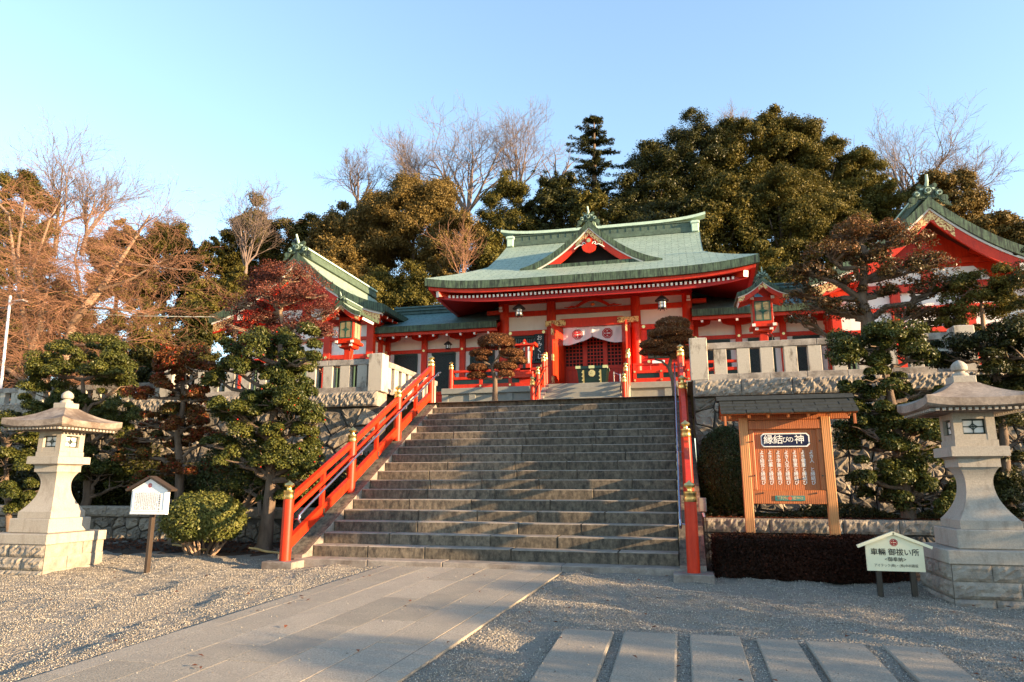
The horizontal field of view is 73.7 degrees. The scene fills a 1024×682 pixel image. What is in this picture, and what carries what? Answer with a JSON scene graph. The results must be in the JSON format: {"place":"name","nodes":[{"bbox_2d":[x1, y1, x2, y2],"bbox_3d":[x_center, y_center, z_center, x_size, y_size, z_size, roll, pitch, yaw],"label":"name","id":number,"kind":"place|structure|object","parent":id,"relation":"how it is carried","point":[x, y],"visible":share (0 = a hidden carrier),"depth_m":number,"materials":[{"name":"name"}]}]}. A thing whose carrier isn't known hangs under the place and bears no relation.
{"place":"outdoors","nodes":[
{"label":"outdoors","id":0,"kind":"place"},
{"bbox_2d":[0,165,241,385],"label":"maple tree","id":1,"kind":"object","parent":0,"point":[92,298],"visible":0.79,"depth_m":23.87,"materials":[{"name":"brown plant"}]},
{"bbox_2d":[18,565,562,681],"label":"path","id":2,"kind":"structure","parent":0,"point":[224,646],"depth_m":6.04,"materials":[{"name":"concrete"}]},
{"bbox_2d":[314,139,394,205],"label":"bare tree","id":3,"kind":"object","parent":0,"point":[358,178],"visible":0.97,"depth_m":50.92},
{"bbox_2d":[372,120,439,192],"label":"bare tree","id":4,"kind":"object","parent":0,"point":[402,151],"visible":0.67,"depth_m":50.99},
{"bbox_2d":[454,95,566,206],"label":"bare tree","id":5,"kind":"object","parent":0,"point":[515,160],"visible":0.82,"depth_m":48.94,"materials":[{"name":"plant"}]},
{"bbox_2d":[0,539,1023,681],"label":"ground","id":6,"kind":"structure","parent":0,"point":[533,647],"depth_m":6.79,"materials":[{"name":"gravel"}]},
{"bbox_2d":[0,391,122,575],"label":"stone lantern","id":7,"kind":"object","parent":6,"relation":"on","point":[49,530],"visible":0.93,"depth_m":10.01,"materials":[{"name":"stone"}]},
{"bbox_2d":[0,331,143,505],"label":"garden tree","id":8,"kind":"object","parent":6,"relation":"on","point":[115,364],"visible":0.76,"depth_m":14.47,"materials":[{"name":"green plant"}]},
{"bbox_2d":[125,476,177,573],"bbox_3d":[-5.199,2.661,9.762,0.783,1.437,0.165,-3,-12,14],"label":"information sign","id":9,"kind":"object","parent":6,"relation":"on","point":[151,495],"visible":1,"depth_m":9.79,"materials":[{"name":"white"}]},
{"bbox_2d":[0,505,314,542],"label":"garden wall","id":10,"kind":"structure","parent":6,"relation":"on","point":[118,522],"depth_m":13.53,"materials":[{"name":"stone"}]},
{"bbox_2d":[261,396,714,583],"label":"stone staircase","id":11,"kind":"structure","parent":6,"relation":"on","point":[580,485],"depth_m":11.48,"materials":[{"name":"stone"}]},
{"bbox_2d":[279,356,434,560],"bbox_3d":[-2.654,1.809,13.330,0.173,4.165,6.093,-3,-12,14],"label":"stair railing","id":12,"kind":"object","parent":11,"relation":"on","point":[289,539],"visible":0.99,"depth_m":12.16,"materials":[{"name":"paint"}]},
{"bbox_2d":[676,344,700,573],"bbox_3d":[3.032,1.526,11.962,0.173,4.165,6.093,-3,-12,14],"label":"stair railing","id":13,"kind":"object","parent":11,"relation":"on","point":[691,531],"visible":1,"depth_m":9.71,"materials":[{"name":"paint"}]},
{"bbox_2d":[47,514,1023,680],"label":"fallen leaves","id":14,"kind":"object","parent":6,"relation":"on","point":[252,545],"visible":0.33,"depth_m":10.88,"materials":[{"name":"brown plant"}]},
{"bbox_2d":[529,629,613,681],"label":"granite slab","id":15,"kind":"structure","parent":6,"relation":"on","point":[573,666],"depth_m":5.30,"materials":[{"name":"stone"}]},
{"bbox_2d":[609,631,677,681],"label":"granite slab","id":16,"kind":"structure","parent":6,"relation":"on","point":[646,665],"depth_m":5.25,"materials":[{"name":"stone"}]},
{"bbox_2d":[690,634,753,681],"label":"granite slab","id":17,"kind":"structure","parent":6,"relation":"on","point":[708,650],"depth_m":5.21,"materials":[{"name":"stone"}]},
{"bbox_2d":[756,638,821,681],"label":"granite slab","id":18,"kind":"structure","parent":6,"relation":"on","point":[779,661],"depth_m":5.14,"materials":[{"name":"stone"}]},
{"bbox_2d":[709,531,909,584],"bbox_3d":[3.810,2.797,8.836,2.398,0.603,0.916,-3,-12,14],"label":"clipped hedge","id":19,"kind":"object","parent":6,"relation":"on","point":[836,560],"visible":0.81,"depth_m":8.55,"materials":[{"name":"brown plant"}]},
{"bbox_2d":[805,641,898,681],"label":"granite slab","id":20,"kind":"structure","parent":6,"relation":"on","point":[863,660],"depth_m":5.10,"materials":[{"name":"stone"}]},
{"bbox_2d":[704,517,1023,557],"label":"garden wall","id":21,"kind":"structure","parent":6,"relation":"on","point":[920,530],"depth_m":10.04,"materials":[{"name":"stone"}]},
{"bbox_2d":[856,531,932,596],"bbox_3d":[4.209,2.507,7.486,0.757,0.814,0.104,-3,-12,14],"label":"dedication sign","id":22,"kind":"object","parent":6,"relation":"on","point":[891,551],"visible":1,"depth_m":7.49,"materials":[{"name":"wood"}]},
{"bbox_2d":[882,645,978,681],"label":"granite slab","id":23,"kind":"structure","parent":6,"relation":"on","point":[936,666],"depth_m":5.02,"materials":[{"name":"stone"}]},
{"bbox_2d":[897,360,1023,608],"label":"stone lantern","id":24,"kind":"object","parent":6,"relation":"on","point":[974,555],"visible":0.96,"depth_m":7.43,"materials":[{"name":"stone"}]},
{"bbox_2d":[103,539,920,580],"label":"bed soil","id":25,"kind":"structure","parent":0,"point":[127,551],"depth_m":11.93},
{"bbox_2d":[0,417,39,531],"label":"garden tree","id":26,"kind":"object","parent":25,"relation":"on","point":[13,460],"visible":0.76,"depth_m":13.18,"materials":[{"name":"green plant"}]},
{"bbox_2d":[108,341,229,545],"bbox_3d":[-6.444,1.972,12.923,2.566,3.977,1.224,-3,-12,14],"label":"garden tree","id":27,"kind":"object","parent":25,"relation":"on","point":[180,360],"visible":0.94,"depth_m":12.92,"materials":[{"name":"brown plant"}]},
{"bbox_2d":[156,490,250,555],"bbox_3d":[-5.150,3.052,11.373,1.460,1.128,1.298,-3,-12,14],"label":"round bush","id":28,"kind":"object","parent":25,"relation":"on","point":[223,516],"visible":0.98,"depth_m":11.05,"materials":[{"name":"green plant"}]},
{"bbox_2d":[194,437,278,510],"bbox_3d":[-5.113,2.494,12.675,1.622,1.453,1.253,-3,-12,14],"label":"azalea bush","id":29,"kind":"object","parent":25,"relation":"on","point":[206,486],"visible":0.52,"depth_m":12.39,"materials":[{"name":"green plant"}]},
{"bbox_2d":[198,321,326,552],"bbox_3d":[-4.512,1.734,12.211,2.797,4.192,1.788,-3,-12,14],"label":"garden tree","id":30,"kind":"object","parent":25,"relation":"on","point":[283,390],"visible":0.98,"depth_m":11.95,"materials":[{"name":"green plant"}]},
{"bbox_2d":[716,393,858,535],"bbox_3d":[3.914,2.009,9.622,1.850,2.510,0.800,-3,-12,14],"label":"notice board","id":31,"kind":"object","parent":25,"relation":"on","point":[786,450],"visible":1,"depth_m":9.65,"materials":[{"name":"wood"}]},
{"bbox_2d":[0,0,1023,524],"label":"sky","id":32,"kind":"structure","parent":0,"point":[217,92],"materials":[{"name":"blue"}]},
{"bbox_2d":[385,382,693,436],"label":"plaza","id":33,"kind":"structure","parent":0,"point":[390,426],"depth_m":15.90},
{"bbox_2d":[0,162,145,400],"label":"maple tree","id":34,"kind":"object","parent":33,"relation":"on","point":[23,311],"visible":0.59,"depth_m":24.30,"materials":[{"name":"brown plant"}]},
{"bbox_2d":[215,258,339,374],"bbox_3d":[-6.394,-0.164,18.428,3.831,4.422,1.963,-3,-12,14],"label":"garden tree","id":35,"kind":"object","parent":33,"relation":"on","point":[256,284],"visible":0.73,"depth_m":18.54,"materials":[{"name":"red plant"}]},
{"bbox_2d":[209,234,407,431],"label":"shrine building","id":36,"kind":"structure","parent":33,"relation":"on","point":[352,288],"depth_m":24.73,"materials":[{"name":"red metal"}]},
{"bbox_2d":[321,292,378,359],"bbox_3d":[-4.694,0.412,19.549,1.214,3.434,1.294,-3,-12,14],"label":"post lantern","id":37,"kind":"object","parent":33,"relation":"on","point":[350,318],"visible":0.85,"depth_m":19.48,"materials":[{"name":"wood"}]},
{"bbox_2d":[385,362,436,403],"bbox_3d":[-2.382,1.075,16.022,0.200,0.705,3.196,-3,-12,14],"label":"stone fence","id":38,"kind":"object","parent":33,"relation":"on","point":[403,378],"visible":0.41,"depth_m":15.41,"materials":[{"name":"stone"}]},
{"bbox_2d":[375,305,499,430],"bbox_3d":[-2.268,0.987,25.675,5.440,4.790,4.320,-3,-12,14],"label":"corridor","id":39,"kind":"object","parent":33,"relation":"on","point":[418,338],"visible":0.43,"depth_m":24.77,"materials":[{"name":"white paint"}]},
{"bbox_2d":[432,352,455,391],"bbox_3d":[-2.489,1.118,24.730,0.907,1.410,0.068,-3,-12,14],"label":"window","id":40,"kind":"structure","parent":39,"relation":"in","point":[442,360],"depth_m":24.75,"materials":[{"name":"teal glass"}]},
{"bbox_2d":[466,332,528,400],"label":"clipped tree","id":41,"kind":"object","parent":33,"relation":"on","point":[513,358],"visible":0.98,"depth_m":17.85,"materials":[{"name":"brown plant"}]},
{"bbox_2d":[425,206,759,437],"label":"shrine hall","id":42,"kind":"structure","parent":33,"relation":"on","point":[555,282],"depth_m":22.69,"materials":[{"name":"red wood"}]},
{"bbox_2d":[449,361,541,388],"bbox_3d":[-0.545,1.019,21.461,3.028,0.900,0.155,-3,-12,14],"label":"veranda railing","id":43,"kind":"object","parent":42,"relation":"on","point":[460,382],"visible":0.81,"depth_m":21.50,"materials":[{"name":"paint"}]},
{"bbox_2d":[551,324,563,383],"bbox_3d":[1.516,0.576,22.655,0.064,2.170,0.962,-6,-13,25],"label":"door leaf","id":44,"kind":"structure","parent":42,"relation":"in","point":[557,347],"depth_m":22.58,"materials":[{"name":"paint"}]},
{"bbox_2d":[563,325,621,344],"bbox_3d":[2.695,-0.209,22.968,2.040,0.635,0.089,-3,-12,14],"label":"curtain","id":45,"kind":"object","parent":42,"relation":"hanging from","point":[574,335],"depth_m":22.99,"materials":[{"name":"white fabric"}]},
{"bbox_2d":[565,337,622,382],"bbox_3d":[2.850,0.710,23.422,2.066,2.280,0.088,-3,-12,14],"label":"lattice door","id":46,"kind":"structure","parent":42,"relation":"in","point":[571,373],"depth_m":23.45,"materials":[{"name":"paint"}]},
{"bbox_2d":[633,359,736,381],"bbox_3d":[5.178,0.734,20.084,3.200,0.900,0.155,-3,-12,14],"label":"veranda railing","id":47,"kind":"object","parent":42,"relation":"on","point":[661,374],"visible":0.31,"depth_m":20.22,"materials":[{"name":"paint"}]},
{"bbox_2d":[638,315,694,395],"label":"clipped tree","id":48,"kind":"object","parent":33,"relation":"on","point":[675,329],"visible":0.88,"depth_m":16.78,"materials":[{"name":"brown plant"}]},
{"bbox_2d":[691,282,829,372],"bbox_3d":[8.356,0.458,23.119,5.160,4.790,4.320,-3,-12,14],"label":"corridor","id":49,"kind":"object","parent":33,"relation":"on","point":[718,320],"visible":0.27,"depth_m":22.18,"materials":[{"name":"red wood"}]},
{"bbox_2d":[734,267,789,340],"bbox_3d":[6.236,-0.069,16.907,1.214,3.304,1.294,-3,-12,14],"label":"post lantern","id":50,"kind":"object","parent":33,"relation":"on","point":[763,326],"visible":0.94,"depth_m":16.79,"materials":[{"name":"wood"}]},
{"bbox_2d":[776,210,965,337],"bbox_3d":[7.993,-0.745,15.233,3.890,4.289,1.685,-3,-12,14],"label":"garden tree","id":51,"kind":"object","parent":33,"relation":"on","point":[861,260],"visible":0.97,"depth_m":15.17,"materials":[{"name":"green plant"}]},
{"bbox_2d":[799,174,1023,369],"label":"shrine building","id":52,"kind":"structure","parent":33,"relation":"on","point":[971,246],"depth_m":20.01,"materials":[{"name":"wood"}]},
{"bbox_2d":[901,261,1023,344],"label":"garden tree","id":53,"kind":"object","parent":33,"relation":"on","point":[994,291],"visible":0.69,"depth_m":14.28,"materials":[{"name":"green plant"}]},
{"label":"hill","id":54,"kind":"structure","parent":0,"visible":0},
{"bbox_2d":[0,167,62,298],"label":"evergreen tree","id":55,"kind":"object","parent":54,"relation":"on","point":[5,177],"visible":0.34,"depth_m":41.68,"materials":[{"name":"brown plant"}]},
{"bbox_2d":[0,274,103,380],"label":"evergreen tree","id":56,"kind":"object","parent":54,"relation":"on","point":[11,338],"visible":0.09,"depth_m":36.47,"materials":[{"name":"brown plant"}]},
{"bbox_2d":[0,107,164,255],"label":"bare tree","id":57,"kind":"object","parent":54,"relation":"on","point":[56,175],"visible":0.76,"depth_m":44.21,"materials":[{"name":"plant"}]},
{"bbox_2d":[61,139,158,255],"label":"bare tree","id":58,"kind":"object","parent":54,"relation":"on","point":[87,192],"visible":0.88,"depth_m":44.68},
{"bbox_2d":[79,217,148,392],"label":"evergreen tree","id":59,"kind":"object","parent":54,"relation":"on","point":[131,250],"visible":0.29,"depth_m":46.39,"materials":[{"name":"brown plant"}]},
{"bbox_2d":[85,301,176,380],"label":"evergreen tree","id":60,"kind":"object","parent":54,"relation":"on","point":[138,358],"visible":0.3,"depth_m":35.29,"materials":[{"name":"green plant"}]},
{"bbox_2d":[129,343,194,396],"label":"evergreen tree","id":61,"kind":"object","parent":54,"relation":"on","point":[143,373],"visible":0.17,"depth_m":34.20,"materials":[{"name":"green plant"}]},
{"bbox_2d":[131,219,204,323],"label":"evergreen tree","id":62,"kind":"object","parent":54,"relation":"on","point":[160,244],"visible":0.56,"depth_m":46.64,"materials":[{"name":"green plant"}]},
{"bbox_2d":[154,297,223,383],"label":"evergreen tree","id":63,"kind":"object","parent":54,"relation":"on","point":[203,334],"visible":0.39,"depth_m":37.49,"materials":[{"name":"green plant"}]},
{"bbox_2d":[177,236,230,305],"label":"evergreen tree","id":64,"kind":"object","parent":54,"relation":"on","point":[210,254],"visible":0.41,"depth_m":45.12,"materials":[{"name":"green plant"}]},
{"bbox_2d":[180,277,237,352],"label":"evergreen tree","id":65,"kind":"object","parent":54,"relation":"on","point":[210,305],"visible":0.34,"depth_m":38.95,"materials":[{"name":"green plant"}]},
{"bbox_2d":[212,190,284,292],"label":"evergreen tree","id":66,"kind":"object","parent":54,"relation":"on","point":[233,257],"visible":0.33,"depth_m":46.45,"materials":[{"name":"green plant"}]},
{"bbox_2d":[212,169,305,273],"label":"bare tree","id":67,"kind":"object","parent":54,"relation":"on","point":[245,255],"visible":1,"depth_m":43.81,"materials":[{"name":"plant"}]},
{"bbox_2d":[272,211,321,264],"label":"evergreen tree","id":68,"kind":"object","parent":54,"relation":"on","point":[299,229],"visible":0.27,"depth_m":46.11,"materials":[{"name":"green plant"}]},
{"bbox_2d":[313,235,385,281],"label":"evergreen tree","id":69,"kind":"object","parent":54,"relation":"on","point":[346,248],"visible":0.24,"depth_m":41.26,"materials":[{"name":"green plant"}]},
{"bbox_2d":[303,199,400,273],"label":"evergreen tree","id":70,"kind":"object","parent":54,"relation":"on","point":[331,225],"visible":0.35,"depth_m":43.71,"materials":[{"name":"green plant"}]},
{"bbox_2d":[359,258,437,321],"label":"evergreen tree","id":71,"kind":"object","parent":54,"relation":"on","point":[396,290],"visible":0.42,"depth_m":37.59,"materials":[{"name":"green plant"}]},
{"bbox_2d":[349,167,466,273],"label":"evergreen tree","id":72,"kind":"object","parent":54,"relation":"on","point":[393,216],"visible":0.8,"depth_m":42.21,"materials":[{"name":"green plant"}]},
{"bbox_2d":[415,206,492,277],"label":"tree","id":73,"kind":"object","parent":54,"relation":"on","point":[439,265],"visible":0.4,"depth_m":39.47,"materials":[{"name":"brown plant"}]},
{"bbox_2d":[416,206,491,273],"bbox_3d":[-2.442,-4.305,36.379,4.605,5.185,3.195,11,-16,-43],"label":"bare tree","id":74,"kind":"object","parent":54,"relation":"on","point":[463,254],"visible":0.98,"depth_m":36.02,"materials":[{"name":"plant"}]},
{"bbox_2d":[362,95,561,212],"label":"bare tree","id":75,"kind":"object","parent":54,"relation":"on","point":[471,187],"visible":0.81,"depth_m":48.99,"materials":[{"name":"plant"}]},
{"bbox_2d":[464,216,506,269],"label":"evergreen tree","id":76,"kind":"object","parent":54,"relation":"on","point":[490,257],"visible":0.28,"depth_m":38.60,"materials":[{"name":"green plant"}]},
{"bbox_2d":[473,168,538,247],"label":"evergreen tree","id":77,"kind":"object","parent":54,"relation":"on","point":[514,192],"visible":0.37,"depth_m":41.90,"materials":[{"name":"green plant"}]},
{"bbox_2d":[512,169,596,230],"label":"evergreen tree","id":78,"kind":"object","parent":54,"relation":"on","point":[553,199],"visible":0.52,"depth_m":41.61,"materials":[{"name":"green plant"}]},
{"bbox_2d":[530,114,637,224],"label":"fir tree","id":79,"kind":"object","parent":54,"relation":"on","point":[592,171],"visible":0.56,"depth_m":43.48,"materials":[{"name":"green plant"}]},
{"bbox_2d":[568,185,623,227],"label":"evergreen tree","id":80,"kind":"object","parent":54,"relation":"on","point":[597,200],"visible":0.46,"depth_m":39.41,"materials":[{"name":"green plant"}]},
{"bbox_2d":[596,194,662,224],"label":"evergreen tree","id":81,"kind":"object","parent":54,"relation":"on","point":[631,213],"visible":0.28,"depth_m":38.88,"materials":[{"name":"green plant"}]},
{"bbox_2d":[613,138,696,215],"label":"evergreen tree","id":82,"kind":"object","parent":54,"relation":"on","point":[651,183],"visible":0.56,"depth_m":41.59,"materials":[{"name":"green plant"}]},
{"bbox_2d":[637,197,725,251],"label":"evergreen tree","id":83,"kind":"object","parent":54,"relation":"on","point":[684,209],"visible":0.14,"depth_m":36.76,"materials":[{"name":"green plant"}]},
{"bbox_2d":[654,106,730,196],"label":"evergreen tree","id":84,"kind":"object","parent":54,"relation":"on","point":[701,137],"visible":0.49,"depth_m":42.14,"materials":[{"name":"green plant"}]},
{"bbox_2d":[677,171,777,263],"bbox_3d":[11.847,-2.967,37.269,5.951,13.079,5.066,3,-12,-16],"label":"evergreen tree","id":85,"kind":"object","parent":54,"relation":"on","point":[725,196],"visible":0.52,"depth_m":36.58,"materials":[{"name":"green plant"}]},
{"bbox_2d":[698,114,787,231],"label":"evergreen tree","id":86,"kind":"object","parent":54,"relation":"on","point":[738,144],"visible":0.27,"depth_m":41.89,"materials":[{"name":"green plant"}]},
{"bbox_2d":[751,238,796,282],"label":"evergreen tree","id":87,"kind":"object","parent":54,"relation":"on","point":[767,259],"visible":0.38,"depth_m":33.83,"materials":[{"name":"green plant"}]},
{"bbox_2d":[723,158,837,281],"bbox_3d":[14.646,-3.231,36.586,6.314,13.045,5.194,-3,-12,14],"label":"evergreen tree","id":88,"kind":"object","parent":54,"relation":"on","point":[788,207],"visible":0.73,"depth_m":36.03,"materials":[{"name":"green plant"}]},
{"bbox_2d":[745,103,829,263],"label":"evergreen tree","id":89,"kind":"object","parent":54,"relation":"on","point":[784,136],"visible":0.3,"depth_m":42.16,"materials":[{"name":"green plant"}]},
{"bbox_2d":[785,113,863,210],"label":"evergreen tree","id":90,"kind":"object","parent":54,"relation":"on","point":[834,145],"visible":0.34,"depth_m":41.21,"materials":[{"name":"green plant"}]},
{"bbox_2d":[775,174,876,280],"bbox_3d":[16.972,-3.193,36.268,4.850,12.366,4.574,1,-12,-5],"label":"evergreen tree","id":91,"kind":"object","parent":54,"relation":"on","point":[828,199],"visible":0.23,"depth_m":35.99,"materials":[{"name":"green plant"}]},
{"bbox_2d":[826,142,895,222],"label":"evergreen tree","id":92,"kind":"object","parent":54,"relation":"on","point":[870,164],"visible":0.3,"depth_m":40.40,"materials":[{"name":"green plant"}]},
{"bbox_2d":[854,172,913,221],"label":"evergreen tree","id":93,"kind":"object","parent":54,"relation":"on","point":[897,201],"visible":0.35,"depth_m":39.33,"materials":[{"name":"green plant"}]},
{"bbox_2d":[854,85,986,204],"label":"bare tree","id":94,"kind":"object","parent":54,"relation":"on","point":[895,165],"visible":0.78,"depth_m":43.21,"materials":[{"name":"plant"}]},
{"bbox_2d":[905,165,998,235],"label":"evergreen tree","id":95,"kind":"object","parent":54,"relation":"on","point":[973,201],"visible":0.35,"depth_m":37.27,"materials":[{"name":"green plant"}]},
{"bbox_2d":[894,133,1023,212],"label":"bare tree","id":96,"kind":"object","parent":54,"relation":"on","point":[976,166],"visible":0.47,"depth_m":41.60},
{"bbox_2d":[969,208,1023,244],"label":"evergreen tree","id":97,"kind":"object","parent":54,"relation":"on","point":[1004,221],"visible":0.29,"depth_m":35.48,"materials":[{"name":"green plant"}]},
{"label":"bed soil","id":98,"kind":"structure","parent":0,"visible":0},
{"bbox_2d":[0,391,386,506],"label":"retaining wall","id":99,"kind":"structure","parent":98,"relation":"on","point":[345,412],"depth_m":14.27,"materials":[{"name":"stone"}]},
{"bbox_2d":[0,382,159,403],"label":"stone fence","id":100,"kind":"object","parent":99,"relation":"on","point":[5,393],"visible":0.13,"depth_m":16.38,"materials":[{"name":"stone"}]},
{"bbox_2d":[159,353,388,396],"bbox_3d":[-5.279,0.784,14.937,5.410,0.835,0.320,-3,-12,14],"label":"stone fence","id":101,"kind":"object","parent":99,"relation":"on","point":[372,372],"visible":0.34,"depth_m":14.45,"materials":[{"name":"stone"}]},
{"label":"bed soil","id":102,"kind":"structure","parent":0,"visible":0},
{"bbox_2d":[0,434,1023,518],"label":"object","id":103,"kind":"object","parent":102,"relation":"on","point":[817,511],"visible":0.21,"depth_m":13.76,"materials":[{"name":"green plant"}]},
{"bbox_2d":[696,424,743,515],"bbox_3d":[3.575,2.190,11.412,0.977,1.596,0.925,-3,-12,14],"label":"azalea bush","id":104,"kind":"object","parent":102,"relation":"on","point":[717,440],"visible":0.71,"depth_m":11.18,"materials":[{"name":"green plant"}]},
{"bbox_2d":[693,371,1023,523],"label":"retaining wall","id":105,"kind":"structure","parent":102,"relation":"on","point":[706,393],"depth_m":11.91,"materials":[{"name":"stone"}]},
{"bbox_2d":[689,325,1009,381],"bbox_3d":[9.307,0.058,11.428,12.268,0.835,0.320,-3,-12,14],"label":"stone fence","id":106,"kind":"object","parent":105,"relation":"on","point":[699,348],"visible":0.56,"depth_m":12.42,"materials":[{"name":"stone"}]},
{"bbox_2d":[823,316,956,519],"bbox_3d":[5.841,1.301,10.367,1.898,3.271,1.263,-3,-12,14],"label":"garden tree","id":107,"kind":"object","parent":102,"relation":"on","point":[900,475],"visible":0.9,"depth_m":10.25,"materials":[{"name":"green plant"}]},
{"bbox_2d":[927,313,1023,519],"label":"garden tree","id":108,"kind":"object","parent":102,"relation":"on","point":[1009,490],"visible":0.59,"depth_m":10.25,"materials":[{"name":"green plant"}]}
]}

